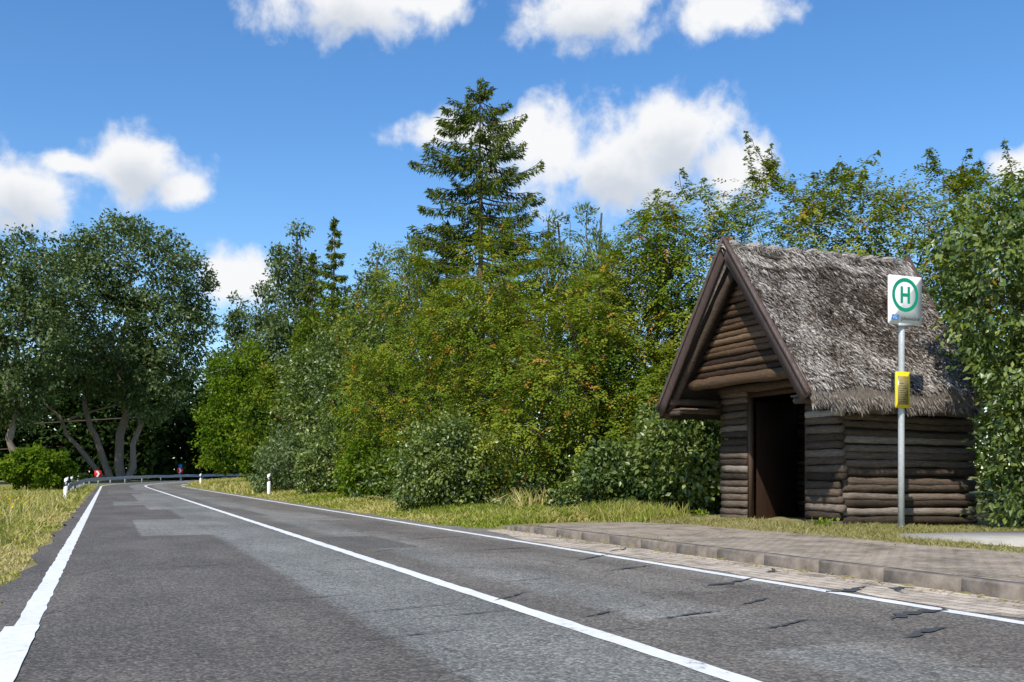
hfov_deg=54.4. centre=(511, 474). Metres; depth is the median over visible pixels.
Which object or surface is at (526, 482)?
hedge
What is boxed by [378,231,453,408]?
willow tree
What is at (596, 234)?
willow tree
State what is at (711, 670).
lane marking
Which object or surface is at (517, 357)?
spruce tree
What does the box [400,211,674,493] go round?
robinia tree
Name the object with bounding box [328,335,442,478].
hazel tree
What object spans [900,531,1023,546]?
concrete slab
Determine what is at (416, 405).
robinia tree
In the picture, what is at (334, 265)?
spruce tree
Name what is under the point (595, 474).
lilac shrub
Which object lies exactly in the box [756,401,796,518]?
doorway
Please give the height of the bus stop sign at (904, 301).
4.080 m
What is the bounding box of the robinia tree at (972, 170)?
[900,139,1023,498]
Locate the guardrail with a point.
(76, 484)
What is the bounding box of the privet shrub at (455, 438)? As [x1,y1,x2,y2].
[381,406,509,510]
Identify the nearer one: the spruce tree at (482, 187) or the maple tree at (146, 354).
the spruce tree at (482, 187)
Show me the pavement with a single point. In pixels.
(970, 562)
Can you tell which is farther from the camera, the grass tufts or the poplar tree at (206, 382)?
the poplar tree at (206, 382)
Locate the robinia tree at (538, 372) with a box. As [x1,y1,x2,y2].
[471,277,669,503]
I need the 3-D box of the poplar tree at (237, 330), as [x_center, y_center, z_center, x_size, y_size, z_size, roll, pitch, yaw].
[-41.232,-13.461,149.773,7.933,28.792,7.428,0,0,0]
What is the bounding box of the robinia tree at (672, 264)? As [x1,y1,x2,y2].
[537,188,746,481]
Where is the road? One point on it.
(121, 607)
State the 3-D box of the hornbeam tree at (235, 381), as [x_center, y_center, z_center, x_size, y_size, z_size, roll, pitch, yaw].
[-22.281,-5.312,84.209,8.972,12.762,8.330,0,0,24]
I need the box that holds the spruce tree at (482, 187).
[406,78,558,436]
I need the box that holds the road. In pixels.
[0,480,1023,681]
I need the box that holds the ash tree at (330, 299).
[267,277,355,437]
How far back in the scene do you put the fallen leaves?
12.04 m
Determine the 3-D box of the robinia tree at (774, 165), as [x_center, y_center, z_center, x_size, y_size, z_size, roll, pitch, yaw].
[6.588,-3.887,27.281,8.517,11.003,5.609,0,0,0]
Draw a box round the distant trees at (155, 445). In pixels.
[0,332,261,479]
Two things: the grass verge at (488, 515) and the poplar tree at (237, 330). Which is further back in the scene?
the poplar tree at (237, 330)
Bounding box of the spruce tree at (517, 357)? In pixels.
[486,218,548,447]
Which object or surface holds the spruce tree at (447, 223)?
on the ground
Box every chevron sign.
[94,471,100,476]
[177,468,182,472]
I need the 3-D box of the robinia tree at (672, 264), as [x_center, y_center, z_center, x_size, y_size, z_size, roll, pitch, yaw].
[3.992,-3.531,28.629,7.162,9.397,6.523,0,0,0]
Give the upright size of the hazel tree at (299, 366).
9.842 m
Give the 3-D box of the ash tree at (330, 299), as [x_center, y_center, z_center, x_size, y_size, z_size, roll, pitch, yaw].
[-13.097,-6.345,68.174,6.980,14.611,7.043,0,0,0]
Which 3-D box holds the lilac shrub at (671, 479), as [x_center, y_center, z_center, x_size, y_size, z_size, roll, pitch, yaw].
[3.901,-0.373,22.168,3.374,3.506,3.288,0,0,0]
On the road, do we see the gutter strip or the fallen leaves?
the gutter strip
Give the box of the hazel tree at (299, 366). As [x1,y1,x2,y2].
[260,321,370,471]
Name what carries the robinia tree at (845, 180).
on the ground
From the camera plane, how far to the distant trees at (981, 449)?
132.47 m
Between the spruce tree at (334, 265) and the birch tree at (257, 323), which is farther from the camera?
the birch tree at (257, 323)
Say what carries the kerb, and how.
on the ground
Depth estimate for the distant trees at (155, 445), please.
136.53 m
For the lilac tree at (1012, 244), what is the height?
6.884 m
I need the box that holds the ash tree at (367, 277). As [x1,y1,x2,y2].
[337,241,404,416]
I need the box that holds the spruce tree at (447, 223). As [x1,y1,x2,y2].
[401,220,491,423]
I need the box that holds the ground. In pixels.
[0,474,1023,604]
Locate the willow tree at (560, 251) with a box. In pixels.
[525,208,583,435]
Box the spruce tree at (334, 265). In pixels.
[305,216,355,402]
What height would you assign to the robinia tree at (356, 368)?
10.653 m
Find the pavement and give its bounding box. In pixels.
[521,522,1023,582]
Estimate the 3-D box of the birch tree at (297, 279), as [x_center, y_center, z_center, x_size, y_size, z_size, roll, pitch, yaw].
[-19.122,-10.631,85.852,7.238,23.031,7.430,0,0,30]
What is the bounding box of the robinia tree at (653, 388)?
[606,327,720,486]
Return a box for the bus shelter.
[655,235,982,525]
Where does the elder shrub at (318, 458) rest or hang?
on the ground
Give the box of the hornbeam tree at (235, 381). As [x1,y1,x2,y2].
[187,337,281,480]
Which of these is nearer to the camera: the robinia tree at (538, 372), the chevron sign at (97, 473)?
the robinia tree at (538, 372)
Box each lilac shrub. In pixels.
[543,436,652,507]
[611,394,727,514]
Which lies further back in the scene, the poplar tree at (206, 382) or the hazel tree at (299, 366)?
the poplar tree at (206, 382)
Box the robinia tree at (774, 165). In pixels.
[599,131,902,477]
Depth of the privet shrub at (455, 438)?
26.69 m
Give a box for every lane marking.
[0,625,39,681]
[14,480,187,625]
[145,482,760,681]
[183,484,1023,623]
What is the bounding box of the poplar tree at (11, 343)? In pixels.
[0,222,98,483]
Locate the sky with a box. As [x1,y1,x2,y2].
[0,0,1023,473]
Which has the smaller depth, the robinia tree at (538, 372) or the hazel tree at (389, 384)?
the robinia tree at (538, 372)
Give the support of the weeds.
on the ground
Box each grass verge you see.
[0,484,94,585]
[186,477,602,528]
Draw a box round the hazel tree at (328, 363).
[285,283,415,472]
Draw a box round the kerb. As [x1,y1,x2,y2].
[505,526,1023,600]
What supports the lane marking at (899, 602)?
on the road
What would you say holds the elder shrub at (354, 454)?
on the ground
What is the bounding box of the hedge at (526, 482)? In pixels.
[257,329,1023,509]
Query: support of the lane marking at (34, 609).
on the road
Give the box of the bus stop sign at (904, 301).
[888,274,921,527]
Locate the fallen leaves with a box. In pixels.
[484,521,1020,606]
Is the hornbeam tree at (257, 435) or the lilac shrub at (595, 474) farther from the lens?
the hornbeam tree at (257, 435)
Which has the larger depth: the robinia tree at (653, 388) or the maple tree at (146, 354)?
the maple tree at (146, 354)
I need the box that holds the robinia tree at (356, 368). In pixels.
[313,233,523,489]
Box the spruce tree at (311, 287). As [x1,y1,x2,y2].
[287,253,324,414]
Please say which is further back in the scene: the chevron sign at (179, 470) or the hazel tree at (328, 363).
the chevron sign at (179, 470)
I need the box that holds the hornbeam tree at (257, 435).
[232,354,300,475]
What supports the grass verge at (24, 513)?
on the ground
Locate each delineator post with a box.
[63,477,67,496]
[267,473,269,493]
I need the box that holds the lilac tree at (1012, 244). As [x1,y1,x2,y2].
[907,167,1023,528]
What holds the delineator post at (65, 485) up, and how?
on the ground
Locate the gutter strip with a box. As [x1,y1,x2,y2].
[487,529,1023,617]
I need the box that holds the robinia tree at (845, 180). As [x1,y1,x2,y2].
[757,147,1019,387]
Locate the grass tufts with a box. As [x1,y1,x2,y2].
[520,512,1023,553]
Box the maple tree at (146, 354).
[7,208,227,481]
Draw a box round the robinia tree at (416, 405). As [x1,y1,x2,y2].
[369,267,551,490]
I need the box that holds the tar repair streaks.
[117,513,956,639]
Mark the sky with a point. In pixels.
(224, 124)
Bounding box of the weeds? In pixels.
[522,499,839,526]
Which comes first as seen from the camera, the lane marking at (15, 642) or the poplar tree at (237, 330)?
the lane marking at (15, 642)
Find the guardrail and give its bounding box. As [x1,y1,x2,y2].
[68,474,245,491]
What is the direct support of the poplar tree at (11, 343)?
on the ground
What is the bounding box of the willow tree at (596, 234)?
[569,200,632,427]
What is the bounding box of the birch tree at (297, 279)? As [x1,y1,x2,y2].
[253,218,328,407]
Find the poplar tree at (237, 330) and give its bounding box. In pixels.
[217,290,255,379]
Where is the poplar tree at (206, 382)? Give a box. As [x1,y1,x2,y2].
[194,349,224,399]
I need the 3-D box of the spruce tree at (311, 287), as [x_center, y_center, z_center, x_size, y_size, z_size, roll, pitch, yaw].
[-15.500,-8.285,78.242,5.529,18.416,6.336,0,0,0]
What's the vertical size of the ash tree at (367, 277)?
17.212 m
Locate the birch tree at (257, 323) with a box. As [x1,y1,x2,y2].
[236,280,289,416]
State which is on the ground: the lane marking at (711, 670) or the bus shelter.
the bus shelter
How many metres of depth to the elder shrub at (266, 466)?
52.10 m
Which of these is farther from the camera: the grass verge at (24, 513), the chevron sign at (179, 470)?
the chevron sign at (179, 470)
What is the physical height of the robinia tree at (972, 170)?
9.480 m
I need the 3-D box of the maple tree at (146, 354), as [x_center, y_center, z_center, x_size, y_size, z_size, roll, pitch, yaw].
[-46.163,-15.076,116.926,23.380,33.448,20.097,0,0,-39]
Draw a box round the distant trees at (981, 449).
[0,381,1005,473]
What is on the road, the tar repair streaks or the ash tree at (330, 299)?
the tar repair streaks
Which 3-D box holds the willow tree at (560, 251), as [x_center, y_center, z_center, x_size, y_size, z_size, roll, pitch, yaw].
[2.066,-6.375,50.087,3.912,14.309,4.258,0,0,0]
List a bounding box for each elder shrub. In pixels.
[0,439,80,490]
[245,429,321,492]
[291,436,352,495]
[332,436,396,497]
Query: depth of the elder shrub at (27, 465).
64.67 m
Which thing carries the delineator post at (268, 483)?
on the ground

